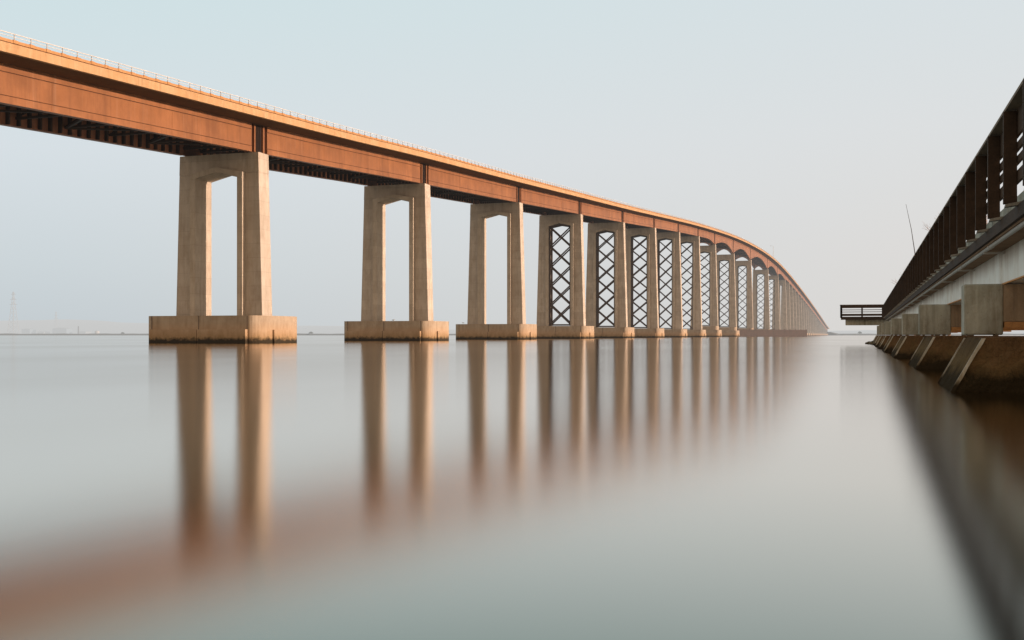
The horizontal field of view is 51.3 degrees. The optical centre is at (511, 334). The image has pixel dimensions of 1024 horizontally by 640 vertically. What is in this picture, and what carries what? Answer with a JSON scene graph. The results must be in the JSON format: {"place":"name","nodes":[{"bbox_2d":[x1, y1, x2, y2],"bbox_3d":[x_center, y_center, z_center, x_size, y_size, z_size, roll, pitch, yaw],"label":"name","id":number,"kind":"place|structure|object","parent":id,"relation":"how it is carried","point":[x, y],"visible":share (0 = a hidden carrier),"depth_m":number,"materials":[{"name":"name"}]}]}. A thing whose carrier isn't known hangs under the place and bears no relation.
{"place":"outdoors","nodes":[
{"label":"outdoors","id":0,"kind":"place"},
{"bbox_2d":[0,335,1023,639],"bbox_3d":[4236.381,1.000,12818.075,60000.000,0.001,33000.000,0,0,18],"label":"water","id":1,"kind":"structure","parent":0,"point":[338,487],"depth_m":6.77,"materials":[{"name":"grey liquid"}]},
{"bbox_2d":[7,292,19,333],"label":"pylon","id":2,"kind":"object","parent":1,"relation":"in","point":[13,304],"visible":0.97,"depth_m":4195.48,"materials":[{"name":"metal"}]},
{"bbox_2d":[149,152,296,342],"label":"bridge pier","id":3,"kind":"structure","parent":1,"relation":"on","point":[253,320],"depth_m":135.75,"materials":[{"name":"concrete"}]},
{"bbox_2d":[344,183,448,340],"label":"bridge pier","id":4,"kind":"structure","parent":1,"relation":"on","point":[421,324],"depth_m":186.89,"materials":[{"name":"concrete"}]},
{"bbox_2d":[456,202,536,339],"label":"bridge pier","id":5,"kind":"structure","parent":1,"relation":"on","point":[515,327],"depth_m":238.03,"materials":[{"name":"concrete"}]},
{"bbox_2d":[537,214,593,338],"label":"bridge pier","id":6,"kind":"structure","parent":1,"relation":"on","point":[576,327],"depth_m":290.10,"materials":[{"name":"concrete"}]},
{"bbox_2d":[585,222,634,337],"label":"bridge pier","id":7,"kind":"structure","parent":1,"relation":"on","point":[619,328],"depth_m":341.34,"materials":[{"name":"concrete"}]},
{"bbox_2d":[625,227,664,337],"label":"bridge pier","id":8,"kind":"structure","parent":1,"relation":"on","point":[651,329],"depth_m":391.78,"materials":[{"name":"concrete"}]},
{"bbox_2d":[656,232,687,336],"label":"bridge pier","id":9,"kind":"structure","parent":1,"relation":"on","point":[676,329],"depth_m":442.68,"materials":[{"name":"concrete"}]},
{"bbox_2d":[671,236,705,336],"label":"bridge pier","id":10,"kind":"structure","parent":1,"relation":"on","point":[696,306],"depth_m":495.14,"materials":[{"name":"concrete"}]},
{"bbox_2d":[690,244,721,336],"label":"bridge pier","id":11,"kind":"structure","parent":1,"relation":"on","point":[711,328],"depth_m":549.83,"materials":[{"name":"concrete"}]},
{"bbox_2d":[716,253,739,336],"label":"bridge pier","id":12,"kind":"structure","parent":1,"relation":"on","point":[730,330],"depth_m":628.36,"materials":[{"name":"concrete"}]},
{"bbox_2d":[735,260,753,329],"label":"bridge pier","id":13,"kind":"structure","parent":1,"relation":"on","point":[749,300],"depth_m":723.00,"materials":[{"name":"concrete"}]},
{"bbox_2d":[752,269,769,329],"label":"bridge pier","id":14,"kind":"structure","parent":1,"relation":"on","point":[766,311],"depth_m":850.76,"materials":[{"name":"concrete"}]},
{"bbox_2d":[763,275,779,329],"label":"bridge pier","id":15,"kind":"structure","parent":1,"relation":"on","point":[776,307],"depth_m":948.75,"materials":[{"name":"concrete"}]},
{"bbox_2d":[737,329,806,336],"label":"channel fender","id":16,"kind":"object","parent":1,"relation":"on","point":[759,333],"visible":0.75,"depth_m":676.32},
{"bbox_2d":[772,280,786,329],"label":"bridge pier","id":17,"kind":"structure","parent":1,"relation":"on","point":[784,307],"depth_m":1038.14,"materials":[{"name":"concrete"}]},
{"bbox_2d":[0,30,828,329],"bbox_3d":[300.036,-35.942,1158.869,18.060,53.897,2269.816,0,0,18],"label":"highway bridge","id":18,"kind":"structure","parent":17,"relation":"on","point":[43,90],"depth_m":135.36,"materials":[{"name":"concrete"}]},
{"bbox_2d":[779,282,790,329],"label":"bridge pier","id":19,"kind":"structure","parent":1,"relation":"on","point":[788,305],"depth_m":1088.95,"materials":[{"name":"concrete"}]},
{"bbox_2d":[780,286,793,329],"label":"bridge pier","id":20,"kind":"structure","parent":1,"relation":"on","point":[791,311],"depth_m":1140.25,"materials":[{"name":"concrete"}]},
{"bbox_2d":[793,290,796,329],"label":"bridge pier","id":21,"kind":"structure","parent":1,"relation":"on","point":[794,309],"depth_m":1191.19,"materials":[{"name":"concrete"}]},
{"bbox_2d":[796,293,799,329],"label":"bridge pier","id":22,"kind":"structure","parent":1,"relation":"on","point":[797,309],"depth_m":1242.34,"materials":[{"name":"concrete"}]},
{"bbox_2d":[799,296,801,329],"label":"bridge pier","id":23,"kind":"structure","parent":1,"relation":"on","point":[800,312],"depth_m":1293.64,"materials":[{"name":"concrete"}]},
{"bbox_2d":[801,299,804,329],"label":"bridge pier","id":24,"kind":"structure","parent":1,"relation":"on","point":[802,303],"depth_m":1344.97,"materials":[{"name":"concrete"}]},
{"bbox_2d":[804,302,807,335],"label":"bridge pier","id":25,"kind":"structure","parent":1,"relation":"on","point":[805,324],"depth_m":1395.86,"materials":[{"name":"concrete"}]},
{"bbox_2d":[806,305,809,335],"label":"bridge pier","id":26,"kind":"structure","parent":1,"relation":"on","point":[807,320],"depth_m":1447.07,"materials":[{"name":"concrete"}]},
{"bbox_2d":[808,307,811,335],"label":"bridge pier","id":27,"kind":"structure","parent":1,"relation":"on","point":[809,321],"depth_m":1498.21,"materials":[{"name":"concrete"}]},
{"bbox_2d":[810,309,813,335],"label":"bridge pier","id":28,"kind":"structure","parent":1,"relation":"on","point":[811,321],"depth_m":1549.31,"materials":[{"name":"concrete"}]},
{"bbox_2d":[812,312,814,335],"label":"bridge pier","id":29,"kind":"structure","parent":1,"relation":"on","point":[813,323],"depth_m":1600.79,"materials":[{"name":"concrete"}]},
{"bbox_2d":[815,316,817,335],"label":"bridge pier","id":30,"kind":"structure","parent":1,"relation":"on","point":[816,325],"depth_m":1703.20,"materials":[{"name":"concrete"}]},
{"bbox_2d":[873,325,880,344],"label":"pier support","id":31,"kind":"object","parent":1,"relation":"on","point":[877,338],"visible":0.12,"depth_m":107.22,"materials":[{"name":"concrete"}]},
{"bbox_2d":[875,323,953,346],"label":"pier support","id":32,"kind":"object","parent":1,"relation":"on","point":[882,334],"visible":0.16,"depth_m":89.31,"materials":[{"name":"concrete"}]},
{"bbox_2d":[877,321,957,348],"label":"pier support","id":33,"kind":"object","parent":1,"relation":"on","point":[884,340],"visible":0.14,"depth_m":81.11,"materials":[{"name":"concrete"}]},
{"bbox_2d":[882,318,965,351],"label":"pier support","id":34,"kind":"object","parent":1,"relation":"on","point":[896,329],"visible":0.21,"depth_m":66.52,"materials":[{"name":"concrete"}]},
{"bbox_2d":[890,314,1010,357],"bbox_3d":[20.589,0.583,48.688,7.434,3.235,6.520,0,0,18],"label":"pier support","id":35,"kind":"object","parent":1,"relation":"on","point":[905,346],"visible":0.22,"depth_m":49.34,"materials":[{"name":"concrete"}]},
{"bbox_2d":[908,304,1023,368],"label":"pier support","id":36,"kind":"object","parent":1,"relation":"on","point":[934,352],"visible":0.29,"depth_m":35.74,"materials":[{"name":"concrete"}]},
{"bbox_2d":[938,284,1023,392],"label":"pier support","id":37,"kind":"object","parent":1,"relation":"on","point":[985,364],"visible":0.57,"depth_m":20.25,"materials":[{"name":"concrete"}]},
{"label":"pier support","id":38,"kind":"object","parent":1,"relation":"in","visible":0},
{"bbox_2d":[883,78,1023,320],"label":"fishing pier","id":39,"kind":"structure","parent":38,"relation":"on","point":[948,261],"depth_m":21.84,"materials":[{"name":"wood"}]},
{"bbox_2d":[840,304,884,324],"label":"fishing platform","id":40,"kind":"structure","parent":39,"relation":"attached to","point":[861,320],"depth_m":123.84,"materials":[{"name":"concrete"}]},
{"bbox_2d":[906,206,914,253],"bbox_3d":[17.068,-3.950,45.560,0.470,3.303,0.056,0,0,18],"label":"fishing rod","id":41,"kind":"object","parent":39,"relation":"on","point":[911,232],"visible":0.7,"depth_m":45.55,"materials":[{"name":"grey"}]},
{"bbox_2d":[0,319,1023,333],"bbox_3d":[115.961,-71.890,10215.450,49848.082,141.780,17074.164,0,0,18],"label":"hills","id":42,"kind":"structure","parent":0,"point":[102,327],"depth_m":7328.11,"materials":[{"name":"grey plant"}]},
{"bbox_2d":[0,333,1023,334],"bbox_3d":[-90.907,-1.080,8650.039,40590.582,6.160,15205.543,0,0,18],"label":"shore","id":43,"kind":"structure","parent":0,"point":[330,334],"depth_m":2385.97,"materials":[{"name":"grey"}]},
{"bbox_2d":[22,329,35,333],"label":"warehouse","id":44,"kind":"structure","parent":43,"relation":"on","point":[28,331],"depth_m":5023.67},
{"bbox_2d":[37,331,49,333],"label":"warehouse","id":45,"kind":"structure","parent":43,"relation":"on","point":[43,332],"depth_m":5025.53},
{"bbox_2d":[52,328,71,333],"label":"warehouse","id":46,"kind":"structure","parent":43,"relation":"on","point":[61,330],"depth_m":5022.58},
{"bbox_2d":[79,331,90,333],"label":"warehouse","id":47,"kind":"structure","parent":43,"relation":"on","point":[84,332],"depth_m":5022.89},
{"bbox_2d":[0,0,1023,330],"label":"sky","id":48,"kind":"structure","parent":0,"point":[805,132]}
]}

